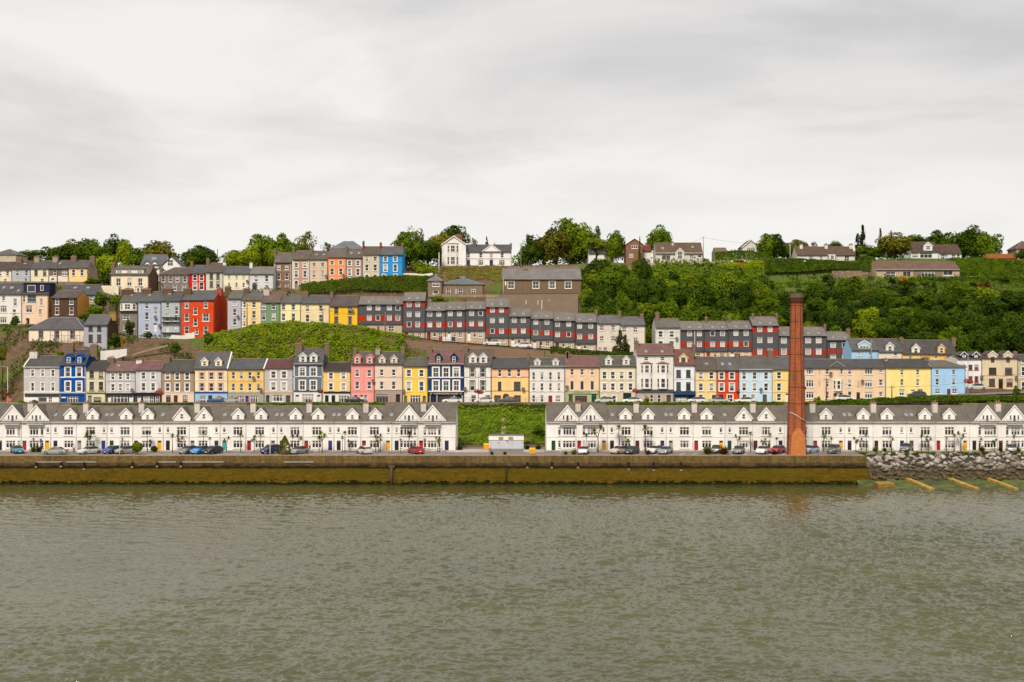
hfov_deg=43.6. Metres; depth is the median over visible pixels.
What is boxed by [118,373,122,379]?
window
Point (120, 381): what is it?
terraced house
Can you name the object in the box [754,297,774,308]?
hillside tree
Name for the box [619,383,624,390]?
window
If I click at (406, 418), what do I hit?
terraced house
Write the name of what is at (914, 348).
terraced house
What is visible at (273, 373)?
window
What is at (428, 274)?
garden wall
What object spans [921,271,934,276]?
window
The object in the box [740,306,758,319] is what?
hillside tree
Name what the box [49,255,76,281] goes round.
hillside house
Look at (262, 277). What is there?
hillside house
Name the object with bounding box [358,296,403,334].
terraced house
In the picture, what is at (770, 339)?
window
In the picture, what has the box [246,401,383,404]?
street hedge
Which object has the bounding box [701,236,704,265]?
utility pole
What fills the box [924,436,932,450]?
cabbage palm
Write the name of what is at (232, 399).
parked car
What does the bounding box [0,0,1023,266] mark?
sky
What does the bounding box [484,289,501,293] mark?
villa bank scrub
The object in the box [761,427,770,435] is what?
window
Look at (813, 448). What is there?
parked car
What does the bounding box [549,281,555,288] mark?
window
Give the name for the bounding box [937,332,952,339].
hillside tree
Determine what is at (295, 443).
window
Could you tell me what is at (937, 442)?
door
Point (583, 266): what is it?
boundary wall
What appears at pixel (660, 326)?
terraced house
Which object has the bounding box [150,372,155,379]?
window
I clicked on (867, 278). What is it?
garden thicket
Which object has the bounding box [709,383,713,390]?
window
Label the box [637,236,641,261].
ivy column
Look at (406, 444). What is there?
window
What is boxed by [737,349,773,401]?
terraced house
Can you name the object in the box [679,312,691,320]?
hillside tree
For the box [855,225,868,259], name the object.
conifer
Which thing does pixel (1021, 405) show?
terraced house
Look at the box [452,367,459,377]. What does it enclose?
window
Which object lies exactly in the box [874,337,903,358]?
terraced house
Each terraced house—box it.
[0,400,34,449]
[0,403,4,412]
[21,403,59,449]
[23,349,63,401]
[51,400,89,449]
[60,343,98,401]
[76,405,114,449]
[86,355,115,401]
[105,358,142,401]
[107,400,145,445]
[133,405,169,449]
[135,354,170,401]
[138,287,164,337]
[161,286,191,337]
[162,359,203,401]
[163,400,200,449]
[181,287,226,337]
[189,405,225,445]
[194,352,233,401]
[220,400,256,449]
[224,285,250,329]
[228,358,267,401]
[241,286,269,327]
[246,405,281,449]
[261,291,287,324]
[264,359,294,401]
[277,400,312,449]
[280,290,308,322]
[293,341,329,401]
[301,291,333,323]
[303,405,337,449]
[323,362,350,401]
[330,296,359,325]
[334,400,368,449]
[351,346,380,401]
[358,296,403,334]
[361,405,393,449]
[375,346,404,401]
[392,400,426,449]
[402,357,428,401]
[403,292,426,338]
[418,403,457,449]
[426,302,446,341]
[427,343,467,401]
[446,301,465,342]
[463,347,494,401]
[466,301,485,343]
[486,298,508,346]
[492,351,529,401]
[509,308,530,347]
[529,351,568,401]
[531,310,552,349]
[545,400,580,449]
[553,312,574,349]
[564,351,599,401]
[575,309,597,350]
[576,403,607,449]
[596,310,620,350]
[599,355,635,401]
[606,400,638,449]
[620,313,644,351]
[632,405,667,449]
[633,340,673,401]
[652,312,679,348]
[664,400,696,449]
[673,343,695,401]
[679,316,707,356]
[690,405,726,449]
[694,357,716,401]
[702,316,730,356]
[714,352,739,401]
[721,400,755,449]
[726,321,751,356]
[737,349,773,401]
[748,313,778,355]
[748,405,784,449]
[770,356,788,401]
[779,326,789,355]
[780,400,815,446]
[803,324,826,358]
[804,357,887,400]
[807,405,846,449]
[826,328,850,358]
[839,400,876,449]
[842,338,878,358]
[867,405,908,449]
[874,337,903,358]
[881,356,931,397]
[898,340,929,359]
[900,400,937,449]
[924,337,956,359]
[928,360,966,394]
[928,405,970,449]
[945,351,983,385]
[961,400,1001,449]
[979,350,1017,388]
[989,403,1023,449]
[1015,354,1023,388]
[1018,403,1023,412]
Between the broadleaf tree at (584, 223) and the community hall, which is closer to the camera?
the community hall
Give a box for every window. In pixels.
[0,306,6,312]
[0,317,6,323]
[5,427,15,435]
[5,441,14,448]
[25,305,32,312]
[28,295,35,301]
[28,441,38,448]
[29,427,38,435]
[30,369,34,376]
[30,382,34,391]
[38,397,46,401]
[40,369,44,376]
[40,382,44,391]
[51,382,54,391]
[55,307,58,314]
[62,270,66,275]
[63,427,73,435]
[64,366,70,376]
[64,381,70,391]
[64,441,72,448]
[68,396,77,401]
[69,307,72,314]
[70,331,74,337]
[71,269,75,275]
[75,366,82,376]
[75,381,82,391]
[86,427,95,435]
[86,441,94,445]
[89,370,94,378]
[89,381,94,390]
[94,397,100,401]
[98,370,103,378]
[98,381,103,390]
[110,373,114,379]
[110,383,114,390]
[114,396,126,401]
[116,278,120,285]
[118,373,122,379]
[118,383,122,390]
[119,427,129,435]
[120,302,135,310]
[120,441,129,445]
[125,373,129,379]
[125,383,129,390]
[127,278,131,285]
[135,287,142,291]
[138,278,142,285]
[141,372,145,379]
[141,382,145,391]
[141,427,151,435]
[142,441,150,448]
[144,396,148,401]
[145,312,148,319]
[149,396,153,401]
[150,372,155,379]
[150,382,155,391]
[153,307,157,314]
[161,276,165,281]
[165,372,170,379]
[165,382,170,391]
[166,395,170,401]
[168,276,172,281]
[172,284,176,290]
[173,313,177,321]
[174,372,179,379]
[174,382,179,391]
[175,276,179,281]
[176,427,186,435]
[176,441,185,448]
[182,276,186,281]
[183,395,187,401]
[184,313,188,321]
[184,372,189,379]
[184,382,189,391]
[185,326,188,333]
[192,282,196,289]
[197,427,207,435]
[198,441,207,445]
[199,274,203,280]
[199,372,204,379]
[199,382,204,391]
[200,282,203,289]
[200,396,205,401]
[202,313,209,321]
[208,372,213,379]
[208,382,213,391]
[217,372,223,379]
[217,382,223,391]
[232,427,242,435]
[232,441,242,448]
[247,372,251,379]
[247,384,251,391]
[250,396,257,401]
[251,311,255,318]
[254,441,263,448]
[255,427,264,435]
[261,312,265,320]
[270,370,276,378]
[270,381,276,390]
[271,312,275,320]
[272,395,282,401]
[281,370,286,378]
[281,381,286,390]
[289,427,299,435]
[290,441,299,448]
[294,270,298,277]
[298,366,305,376]
[298,380,305,390]
[302,394,313,401]
[303,270,306,277]
[309,366,316,376]
[309,380,316,390]
[311,427,321,435]
[311,441,321,448]
[328,372,333,379]
[328,382,333,390]
[338,268,342,274]
[338,396,348,401]
[340,372,346,379]
[340,382,346,390]
[347,260,351,265]
[347,268,351,275]
[347,427,357,435]
[347,441,356,448]
[348,316,351,324]
[355,369,359,376]
[355,381,359,389]
[356,268,359,275]
[363,394,367,401]
[367,369,371,376]
[367,381,371,389]
[369,427,379,435]
[370,441,379,448]
[376,394,387,401]
[379,369,383,375]
[379,381,383,389]
[383,256,387,261]
[383,264,387,271]
[388,326,393,330]
[391,369,395,375]
[391,381,395,389]
[393,264,397,271]
[403,441,412,448]
[404,427,412,435]
[406,369,411,376]
[406,381,411,391]
[410,395,420,401]
[418,369,424,376]
[418,381,424,391]
[427,311,431,316]
[427,427,436,435]
[427,441,436,448]
[432,281,438,286]
[432,367,439,377]
[432,380,439,390]
[436,311,440,316]
[438,395,452,401]
[442,367,449,377]
[442,380,449,390]
[446,288,450,293]
[447,243,458,251]
[447,252,458,265]
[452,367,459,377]
[452,380,459,390]
[458,288,462,293]
[469,367,474,377]
[469,380,474,390]
[471,288,475,293]
[471,395,475,401]
[478,260,483,265]
[480,367,485,377]
[480,380,485,390]
[494,395,500,401]
[498,369,501,376]
[499,260,504,265]
[507,281,514,288]
[513,382,520,390]
[514,395,520,401]
[532,281,538,288]
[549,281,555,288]
[556,396,560,401]
[562,427,572,435]
[562,441,572,448]
[565,281,571,288]
[570,381,573,390]
[575,396,586,401]
[580,381,584,390]
[587,427,595,435]
[587,441,596,448]
[590,381,594,390]
[602,371,606,378]
[602,383,606,390]
[610,371,615,378]
[610,383,615,390]
[619,371,624,378]
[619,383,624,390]
[621,427,631,435]
[621,441,630,445]
[623,393,630,398]
[628,371,632,378]
[628,383,632,390]
[640,362,652,373]
[641,374,652,388]
[643,427,653,435]
[643,441,652,448]
[656,362,668,373]
[657,374,668,388]
[658,330,663,337]
[662,255,670,260]
[669,330,674,337]
[676,370,680,377]
[676,382,680,390]
[676,398,686,401]
[679,427,689,435]
[679,441,689,448]
[686,370,690,377]
[686,382,690,390]
[698,372,703,378]
[698,383,703,390]
[701,427,711,435]
[701,441,710,448]
[709,372,713,378]
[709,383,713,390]
[710,341,714,346]
[718,372,724,379]
[718,382,724,391]
[720,341,724,346]
[727,394,733,401]
[729,372,734,379]
[729,382,734,391]
[733,330,737,335]
[733,341,737,346]
[738,427,748,435]
[739,441,748,448]
[742,372,746,379]
[742,383,746,391]
[744,330,748,335]
[744,341,748,346]
[752,372,756,379]
[752,383,756,391]
[757,326,761,331]
[757,349,761,354]
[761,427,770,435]
[761,441,770,448]
[764,372,768,379]
[764,383,768,391]
[768,326,772,331]
[768,337,772,342]
[776,372,781,378]
[776,383,781,391]
[776,393,781,400]
[781,337,786,342]
[781,348,786,354]
[805,348,810,354]
[806,368,813,374]
[806,380,813,387]
[806,392,813,398]
[816,337,821,342]
[816,348,821,354]
[821,427,831,435]
[821,441,830,448]
[827,254,836,259]
[830,343,835,347]
[833,379,842,390]
[847,380,851,387]
[858,427,868,435]
[858,441,868,448]
[864,368,872,374]
[864,380,871,387]
[865,392,871,398]
[882,427,892,435]
[882,441,892,448]
[885,272,895,276]
[899,389,904,395]
[903,271,910,275]
[920,253,931,257]
[920,441,930,448]
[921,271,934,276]
[921,427,930,435]
[943,270,952,275]
[944,427,953,435]
[944,441,953,448]
[984,427,993,435]
[984,441,993,448]
[989,368,995,374]
[989,379,995,386]
[1005,368,1011,374]
[1006,379,1012,386]
[1011,427,1020,435]
[1011,441,1019,446]
[1021,366,1023,375]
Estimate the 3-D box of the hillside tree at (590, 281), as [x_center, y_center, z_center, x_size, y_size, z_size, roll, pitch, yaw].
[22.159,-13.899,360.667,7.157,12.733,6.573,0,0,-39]
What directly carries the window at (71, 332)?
in the hillside house at (64, 325)
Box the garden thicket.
[767,259,1023,296]
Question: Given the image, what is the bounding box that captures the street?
[0,391,1023,402]
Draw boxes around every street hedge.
[70,402,192,404]
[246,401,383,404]
[595,401,784,404]
[805,398,851,404]
[848,394,1023,404]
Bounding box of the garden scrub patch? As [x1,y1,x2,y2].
[773,273,1023,293]
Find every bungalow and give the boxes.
[653,241,702,262]
[791,243,854,261]
[871,261,959,279]
[904,242,938,257]
[936,245,961,258]
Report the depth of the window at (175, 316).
325.10 m
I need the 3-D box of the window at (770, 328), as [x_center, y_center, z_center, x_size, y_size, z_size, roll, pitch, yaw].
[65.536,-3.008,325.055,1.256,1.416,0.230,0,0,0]
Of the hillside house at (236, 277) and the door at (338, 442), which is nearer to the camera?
the door at (338, 442)
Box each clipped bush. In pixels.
[131,442,142,453]
[151,446,157,451]
[278,435,290,454]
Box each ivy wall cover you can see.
[300,274,432,293]
[458,403,545,409]
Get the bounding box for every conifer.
[854,233,859,258]
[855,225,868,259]
[877,228,884,258]
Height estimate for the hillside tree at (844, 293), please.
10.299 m
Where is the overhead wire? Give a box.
[545,323,685,332]
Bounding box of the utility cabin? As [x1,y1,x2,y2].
[489,434,523,448]
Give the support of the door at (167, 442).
in the terraced house at (177, 419)
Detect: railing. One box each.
[405,335,484,344]
[500,289,576,293]
[807,450,860,454]
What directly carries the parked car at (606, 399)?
on the street
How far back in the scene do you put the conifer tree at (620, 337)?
317.38 m
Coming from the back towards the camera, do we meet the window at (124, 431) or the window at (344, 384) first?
the window at (344, 384)
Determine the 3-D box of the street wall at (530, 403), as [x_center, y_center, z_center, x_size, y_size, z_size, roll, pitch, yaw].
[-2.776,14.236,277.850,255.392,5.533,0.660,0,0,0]
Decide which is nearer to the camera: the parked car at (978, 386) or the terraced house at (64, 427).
the terraced house at (64, 427)
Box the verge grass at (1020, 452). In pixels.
[858,451,1022,453]
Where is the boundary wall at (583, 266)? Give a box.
[471,264,632,269]
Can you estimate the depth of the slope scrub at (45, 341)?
313.03 m
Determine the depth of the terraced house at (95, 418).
243.73 m
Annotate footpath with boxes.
[0,449,1023,451]
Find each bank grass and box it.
[409,264,566,283]
[457,407,545,444]
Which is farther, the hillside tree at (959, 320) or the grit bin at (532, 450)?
the hillside tree at (959, 320)
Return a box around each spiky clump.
[36,445,44,451]
[700,445,713,453]
[718,445,728,453]
[976,445,987,451]
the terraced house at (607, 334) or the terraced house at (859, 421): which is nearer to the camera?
the terraced house at (859, 421)
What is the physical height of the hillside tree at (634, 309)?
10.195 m
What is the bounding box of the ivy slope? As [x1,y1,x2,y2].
[651,260,762,281]
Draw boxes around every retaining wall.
[298,276,427,294]
[406,340,543,356]
[429,294,499,301]
[500,293,577,313]
[545,351,576,356]
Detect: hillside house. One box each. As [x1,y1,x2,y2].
[0,257,22,280]
[0,283,23,323]
[12,255,40,280]
[22,282,57,323]
[27,317,84,342]
[30,255,61,281]
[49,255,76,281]
[51,290,89,316]
[62,284,103,304]
[69,255,97,281]
[83,310,118,349]
[109,262,158,295]
[119,287,141,337]
[158,267,196,290]
[189,258,209,289]
[206,261,226,289]
[223,261,252,291]
[250,266,275,290]
[273,248,292,289]
[292,246,310,289]
[310,247,328,281]
[328,245,347,279]
[347,248,362,277]
[362,240,380,278]
[380,242,404,275]
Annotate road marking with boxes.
[138,453,785,454]
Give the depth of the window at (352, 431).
243.85 m
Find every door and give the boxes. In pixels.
[45,441,48,448]
[153,323,156,331]
[166,441,169,449]
[247,441,250,449]
[252,282,256,288]
[294,280,298,288]
[328,441,331,449]
[337,441,340,449]
[386,441,389,449]
[395,441,398,449]
[396,394,399,401]
[427,332,430,339]
[445,441,448,449]
[467,332,470,340]
[490,441,499,448]
[500,441,508,448]
[509,441,522,448]
[592,394,595,401]
[602,441,605,449]
[610,441,613,448]
[694,441,697,449]
[763,394,766,401]
[936,441,939,449]
[963,441,966,449]
[972,441,975,449]
[999,379,1002,388]
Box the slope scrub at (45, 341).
[0,324,193,398]
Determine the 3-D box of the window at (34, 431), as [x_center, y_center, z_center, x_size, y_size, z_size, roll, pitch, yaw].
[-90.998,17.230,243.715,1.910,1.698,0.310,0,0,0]
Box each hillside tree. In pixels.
[579,288,594,302]
[579,304,601,314]
[581,258,609,278]
[581,269,600,291]
[584,294,600,307]
[590,280,614,298]
[590,291,615,313]
[596,264,624,292]
[597,257,611,264]
[600,309,611,314]
[607,304,625,314]
[612,309,635,316]
[614,290,630,301]
[615,280,633,296]
[615,298,638,311]
[618,264,629,272]
[625,272,646,297]
[625,305,641,316]
[626,279,650,305]
[631,260,641,271]
[636,302,658,316]
[636,315,650,328]
[645,325,651,342]
[646,278,667,300]
[647,295,659,305]
[647,308,665,327]
[648,271,671,281]
[649,272,662,278]
[656,301,670,311]
[659,298,680,319]
[662,285,685,305]
[665,279,679,287]
[669,271,679,279]
[679,286,692,305]
[679,298,704,320]
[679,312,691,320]
[680,276,703,291]
[682,274,692,281]
[684,284,715,308]
[697,306,725,320]
[698,276,712,286]
[700,272,710,277]
[705,275,717,284]
[706,278,729,304]
[713,299,740,317]
[715,271,742,294]
[720,310,742,321]
[728,297,748,314]
[730,283,755,304]
[733,267,752,286]
[736,275,754,289]
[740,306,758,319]
[743,313,759,320]
[745,273,755,283]
[751,281,772,300]
[754,275,774,290]
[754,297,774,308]
[765,305,776,315]
[765,311,786,325]
[769,305,786,325]
[773,287,787,302]
[778,291,792,303]
[779,301,789,308]
[782,305,806,325]
[789,289,810,301]
[802,283,828,300]
[803,310,813,323]
[803,321,812,325]
[806,297,826,310]
[811,309,831,322]
[816,320,829,327]
[822,312,854,336]
[826,305,838,312]
[826,308,844,326]
[830,285,854,301]
[830,325,841,330]
[832,299,846,307]
[835,307,853,320]
[841,301,864,316]
[850,319,877,337]
[851,287,865,301]
[854,306,881,323]
[857,294,883,309]
[871,317,894,337]
[873,288,900,304]
[873,292,886,302]
[877,307,889,318]
[882,285,902,297]
[884,297,902,308]
[887,311,904,333]
[889,307,902,316]
[889,326,915,339]
[897,315,910,328]
[898,296,909,305]
[899,307,920,323]
[906,292,914,303]
[906,317,921,334]
[907,288,939,307]
[911,326,937,339]
[913,304,927,319]
[918,305,945,332]
[929,292,944,303]
[930,305,945,313]
[937,293,959,310]
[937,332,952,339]
[940,280,976,301]
[943,314,954,325]
[946,308,959,315]
[946,325,963,338]
[949,295,976,310]
[951,311,972,334]
[954,335,973,352]
[962,304,983,321]
[966,329,996,352]
[968,316,989,333]
[971,287,1000,300]
[974,295,1008,318]
[984,313,1000,328]
[985,326,1003,341]
[990,340,1007,351]
[996,311,1022,334]
[997,290,1023,310]
[1002,323,1023,353]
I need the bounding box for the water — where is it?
[0,484,1023,681]
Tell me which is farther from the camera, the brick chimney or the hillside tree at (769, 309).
the hillside tree at (769, 309)
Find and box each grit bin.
[484,443,488,448]
[529,448,534,453]
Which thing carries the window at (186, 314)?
in the terraced house at (203, 312)
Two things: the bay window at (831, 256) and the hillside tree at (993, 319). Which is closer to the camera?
the hillside tree at (993, 319)
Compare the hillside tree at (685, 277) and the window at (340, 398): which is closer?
the window at (340, 398)
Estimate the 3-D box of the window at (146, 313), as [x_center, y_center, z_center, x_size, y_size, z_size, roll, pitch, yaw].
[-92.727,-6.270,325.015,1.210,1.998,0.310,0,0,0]
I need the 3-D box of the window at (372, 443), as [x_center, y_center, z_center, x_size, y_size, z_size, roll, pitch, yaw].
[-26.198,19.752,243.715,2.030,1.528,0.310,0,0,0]
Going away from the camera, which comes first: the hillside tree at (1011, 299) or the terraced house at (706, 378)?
the terraced house at (706, 378)
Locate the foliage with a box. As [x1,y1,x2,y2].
[42,251,617,273]
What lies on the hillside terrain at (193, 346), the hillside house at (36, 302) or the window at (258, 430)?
the hillside house at (36, 302)
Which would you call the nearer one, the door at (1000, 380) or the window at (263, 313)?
the door at (1000, 380)
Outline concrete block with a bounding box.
[873,481,894,487]
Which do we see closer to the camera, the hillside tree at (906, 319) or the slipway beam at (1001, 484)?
the slipway beam at (1001, 484)
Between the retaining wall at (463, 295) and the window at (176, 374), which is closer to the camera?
the window at (176, 374)
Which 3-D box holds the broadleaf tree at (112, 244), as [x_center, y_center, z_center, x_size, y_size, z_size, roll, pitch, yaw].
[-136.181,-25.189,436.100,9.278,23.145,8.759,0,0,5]
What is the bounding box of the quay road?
[0,447,861,454]
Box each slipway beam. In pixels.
[905,478,933,489]
[948,478,979,489]
[987,478,1017,489]
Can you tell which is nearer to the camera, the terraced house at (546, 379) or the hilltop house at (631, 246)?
the terraced house at (546, 379)
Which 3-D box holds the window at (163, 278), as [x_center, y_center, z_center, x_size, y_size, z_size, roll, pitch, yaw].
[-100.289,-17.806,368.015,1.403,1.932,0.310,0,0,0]
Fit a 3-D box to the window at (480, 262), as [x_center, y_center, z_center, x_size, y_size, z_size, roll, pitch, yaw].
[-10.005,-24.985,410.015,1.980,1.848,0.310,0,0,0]
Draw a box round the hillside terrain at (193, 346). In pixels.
[0,258,1023,446]
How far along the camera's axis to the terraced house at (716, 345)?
325.00 m
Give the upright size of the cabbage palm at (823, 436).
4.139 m
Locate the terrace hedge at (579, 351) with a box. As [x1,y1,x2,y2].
[550,346,633,355]
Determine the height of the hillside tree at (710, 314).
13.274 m
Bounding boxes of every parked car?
[10,445,23,453]
[41,446,68,454]
[77,446,102,453]
[102,445,121,453]
[114,445,135,453]
[178,445,195,453]
[190,445,208,453]
[203,445,223,453]
[207,397,224,401]
[223,397,241,401]
[260,444,278,453]
[288,446,309,453]
[346,396,364,401]
[356,446,372,453]
[407,446,423,453]
[442,397,462,401]
[474,397,494,401]
[483,340,500,344]
[498,396,516,401]
[514,342,531,347]
[578,445,588,454]
[595,396,613,401]
[609,445,627,453]
[622,397,642,401]
[624,445,639,454]
[647,445,661,453]
[658,446,672,454]
[687,396,705,401]
[709,397,729,401]
[710,444,720,451]
[732,445,744,453]
[734,397,755,401]
[756,445,769,453]
[769,445,785,453]
[806,445,819,453]
[827,444,840,453]
[834,394,855,398]
[899,443,913,451]
[906,391,926,396]
[966,383,987,389]
[1005,444,1016,451]
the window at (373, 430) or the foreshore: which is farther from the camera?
the window at (373, 430)
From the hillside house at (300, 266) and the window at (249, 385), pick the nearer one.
the window at (249, 385)
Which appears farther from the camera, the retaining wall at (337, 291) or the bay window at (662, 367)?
the retaining wall at (337, 291)
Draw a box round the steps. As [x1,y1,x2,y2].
[501,411,505,433]
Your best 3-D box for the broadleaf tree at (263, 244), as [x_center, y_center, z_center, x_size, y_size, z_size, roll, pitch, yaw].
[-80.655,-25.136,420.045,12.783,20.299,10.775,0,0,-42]
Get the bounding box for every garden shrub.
[822,275,833,288]
[826,279,834,287]
[830,276,863,293]
[889,278,896,284]
[898,276,909,282]
[898,280,918,295]
[908,285,917,293]
[918,280,929,287]
[926,282,937,292]
[968,281,983,294]
[976,282,992,288]
[1000,276,1009,284]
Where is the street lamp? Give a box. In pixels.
[5,366,7,402]
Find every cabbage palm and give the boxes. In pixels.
[84,429,95,445]
[175,433,184,448]
[250,435,256,451]
[318,431,328,451]
[590,424,606,451]
[616,424,623,444]
[640,424,647,451]
[747,431,753,451]
[822,432,827,451]
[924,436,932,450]
[955,431,965,450]
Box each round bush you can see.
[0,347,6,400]
[10,316,20,326]
[77,313,89,321]
[83,277,100,283]
[86,304,103,314]
[93,291,109,308]
[95,275,109,285]
[107,333,120,349]
[109,296,120,315]
[120,337,124,359]
[125,319,134,337]
[143,332,151,337]
[170,343,180,358]
[203,332,212,343]
[267,402,290,404]
[428,296,440,301]
[431,295,448,301]
[532,425,544,435]
[643,396,649,404]
[813,396,820,404]
[1012,386,1020,402]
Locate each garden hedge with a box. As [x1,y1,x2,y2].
[714,250,768,260]
[722,260,797,269]
[763,257,870,272]
[856,255,875,262]
[902,276,998,281]
[945,257,1023,274]
[997,277,1023,283]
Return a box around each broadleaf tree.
[19,249,45,260]
[40,244,74,259]
[62,238,77,257]
[70,238,100,259]
[83,243,112,271]
[96,253,118,278]
[103,233,120,261]
[115,238,133,265]
[126,247,151,265]
[143,240,178,258]
[180,248,214,266]
[194,245,219,262]
[218,250,251,265]
[240,245,261,265]
[246,234,276,265]
[263,246,285,265]
[273,232,291,249]
[284,242,310,251]
[294,230,317,250]
[320,242,334,250]
[390,231,422,271]
[406,226,423,264]
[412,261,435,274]
[415,237,441,265]
[428,232,450,265]
[438,225,470,243]
[516,243,540,265]
[524,234,547,264]
[536,227,573,264]
[550,217,582,263]
[569,225,599,263]
[579,222,593,233]
[582,238,613,258]
[594,225,601,239]
[604,238,621,262]
[606,230,625,260]
[638,258,652,281]
[645,224,671,252]
[756,233,779,257]
[763,234,787,257]
[781,242,796,258]
[791,239,808,245]
[828,241,843,245]
[855,245,888,257]
[875,232,913,258]
[901,234,935,243]
[926,229,953,244]
[943,228,977,257]
[957,224,989,257]
[974,233,1003,255]
[1013,248,1023,258]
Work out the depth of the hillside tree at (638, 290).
354.03 m
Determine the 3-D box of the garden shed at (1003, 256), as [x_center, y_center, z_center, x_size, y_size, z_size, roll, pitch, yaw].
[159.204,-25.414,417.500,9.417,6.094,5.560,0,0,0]
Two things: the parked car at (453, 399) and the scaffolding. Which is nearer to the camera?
the parked car at (453, 399)
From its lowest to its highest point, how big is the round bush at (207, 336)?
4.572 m
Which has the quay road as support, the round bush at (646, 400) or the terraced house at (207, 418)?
the terraced house at (207, 418)
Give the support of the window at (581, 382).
in the terraced house at (582, 378)
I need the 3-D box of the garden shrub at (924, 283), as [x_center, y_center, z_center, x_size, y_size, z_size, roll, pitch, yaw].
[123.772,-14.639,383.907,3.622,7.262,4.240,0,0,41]
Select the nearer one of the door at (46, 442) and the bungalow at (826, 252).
the door at (46, 442)
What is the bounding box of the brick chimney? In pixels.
[786,291,806,454]
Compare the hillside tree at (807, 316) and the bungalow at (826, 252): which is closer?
the hillside tree at (807, 316)
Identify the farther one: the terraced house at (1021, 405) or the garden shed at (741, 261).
the garden shed at (741, 261)
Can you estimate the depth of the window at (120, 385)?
290.07 m
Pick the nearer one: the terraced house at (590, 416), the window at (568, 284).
the terraced house at (590, 416)
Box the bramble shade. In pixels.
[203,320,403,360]
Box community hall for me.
[502,267,581,292]
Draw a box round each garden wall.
[0,281,88,284]
[100,349,126,359]
[101,286,118,294]
[132,345,167,355]
[170,332,194,338]
[403,273,432,275]
[832,270,871,278]
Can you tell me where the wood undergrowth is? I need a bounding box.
[578,257,1023,353]
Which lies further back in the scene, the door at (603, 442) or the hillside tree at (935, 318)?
the hillside tree at (935, 318)
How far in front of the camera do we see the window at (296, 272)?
372.00 m
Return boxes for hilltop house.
[0,249,28,260]
[140,254,184,280]
[427,272,445,301]
[441,236,466,265]
[442,277,484,293]
[453,234,511,265]
[587,249,616,262]
[623,238,643,262]
[643,245,651,262]
[711,248,727,261]
[738,239,760,261]
[1006,241,1023,258]
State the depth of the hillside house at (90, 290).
352.28 m
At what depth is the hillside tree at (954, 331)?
346.22 m
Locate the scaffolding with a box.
[50,331,79,345]
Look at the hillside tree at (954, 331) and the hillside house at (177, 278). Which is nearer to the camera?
the hillside tree at (954, 331)
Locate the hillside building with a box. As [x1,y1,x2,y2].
[329,241,361,248]
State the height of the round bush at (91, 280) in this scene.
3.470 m
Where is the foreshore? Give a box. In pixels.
[857,453,1023,488]
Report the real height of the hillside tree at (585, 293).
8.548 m
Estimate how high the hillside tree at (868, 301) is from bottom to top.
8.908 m
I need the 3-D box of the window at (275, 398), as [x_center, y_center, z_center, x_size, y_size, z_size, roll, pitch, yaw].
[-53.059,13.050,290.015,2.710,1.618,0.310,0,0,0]
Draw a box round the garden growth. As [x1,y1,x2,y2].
[772,275,1023,297]
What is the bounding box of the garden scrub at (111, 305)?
[2,282,296,321]
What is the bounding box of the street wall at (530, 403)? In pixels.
[5,395,1021,408]
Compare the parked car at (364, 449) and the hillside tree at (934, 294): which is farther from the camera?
the hillside tree at (934, 294)
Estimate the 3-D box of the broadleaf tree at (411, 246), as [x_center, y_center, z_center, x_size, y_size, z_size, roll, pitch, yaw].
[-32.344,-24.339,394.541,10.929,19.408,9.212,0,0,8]
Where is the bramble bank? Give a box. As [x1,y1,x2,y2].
[203,320,419,361]
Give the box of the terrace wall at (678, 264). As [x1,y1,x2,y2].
[648,261,714,268]
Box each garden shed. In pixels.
[733,259,743,268]
[984,254,1017,258]
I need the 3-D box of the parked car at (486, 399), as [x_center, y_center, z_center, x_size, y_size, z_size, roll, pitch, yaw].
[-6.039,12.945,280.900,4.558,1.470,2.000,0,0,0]
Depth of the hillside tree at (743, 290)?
355.87 m
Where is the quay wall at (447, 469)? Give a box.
[0,455,868,484]
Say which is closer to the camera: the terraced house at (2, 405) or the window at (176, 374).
the terraced house at (2, 405)
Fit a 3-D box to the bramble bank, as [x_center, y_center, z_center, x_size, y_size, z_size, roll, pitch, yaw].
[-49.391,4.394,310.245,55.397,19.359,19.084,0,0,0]
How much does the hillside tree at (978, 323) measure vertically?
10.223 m
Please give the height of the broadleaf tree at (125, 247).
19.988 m
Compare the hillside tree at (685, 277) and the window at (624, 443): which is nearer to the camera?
the window at (624, 443)
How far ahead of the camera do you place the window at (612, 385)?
290.07 m
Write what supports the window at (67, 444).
in the terraced house at (64, 427)
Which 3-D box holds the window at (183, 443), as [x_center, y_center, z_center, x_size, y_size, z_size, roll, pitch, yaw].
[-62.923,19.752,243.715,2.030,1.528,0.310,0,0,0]
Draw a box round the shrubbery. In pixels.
[511,249,983,265]
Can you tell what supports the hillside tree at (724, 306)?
on the hillside terrain at (193, 346)
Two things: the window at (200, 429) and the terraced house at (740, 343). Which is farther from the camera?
the terraced house at (740, 343)
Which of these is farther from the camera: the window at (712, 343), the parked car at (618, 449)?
the window at (712, 343)
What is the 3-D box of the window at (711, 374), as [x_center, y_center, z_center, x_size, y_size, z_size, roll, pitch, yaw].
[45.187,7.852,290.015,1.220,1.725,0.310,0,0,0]
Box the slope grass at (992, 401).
[946,400,1023,404]
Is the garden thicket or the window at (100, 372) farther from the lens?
the garden thicket
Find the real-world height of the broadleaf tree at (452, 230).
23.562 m
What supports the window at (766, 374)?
in the terraced house at (756, 377)

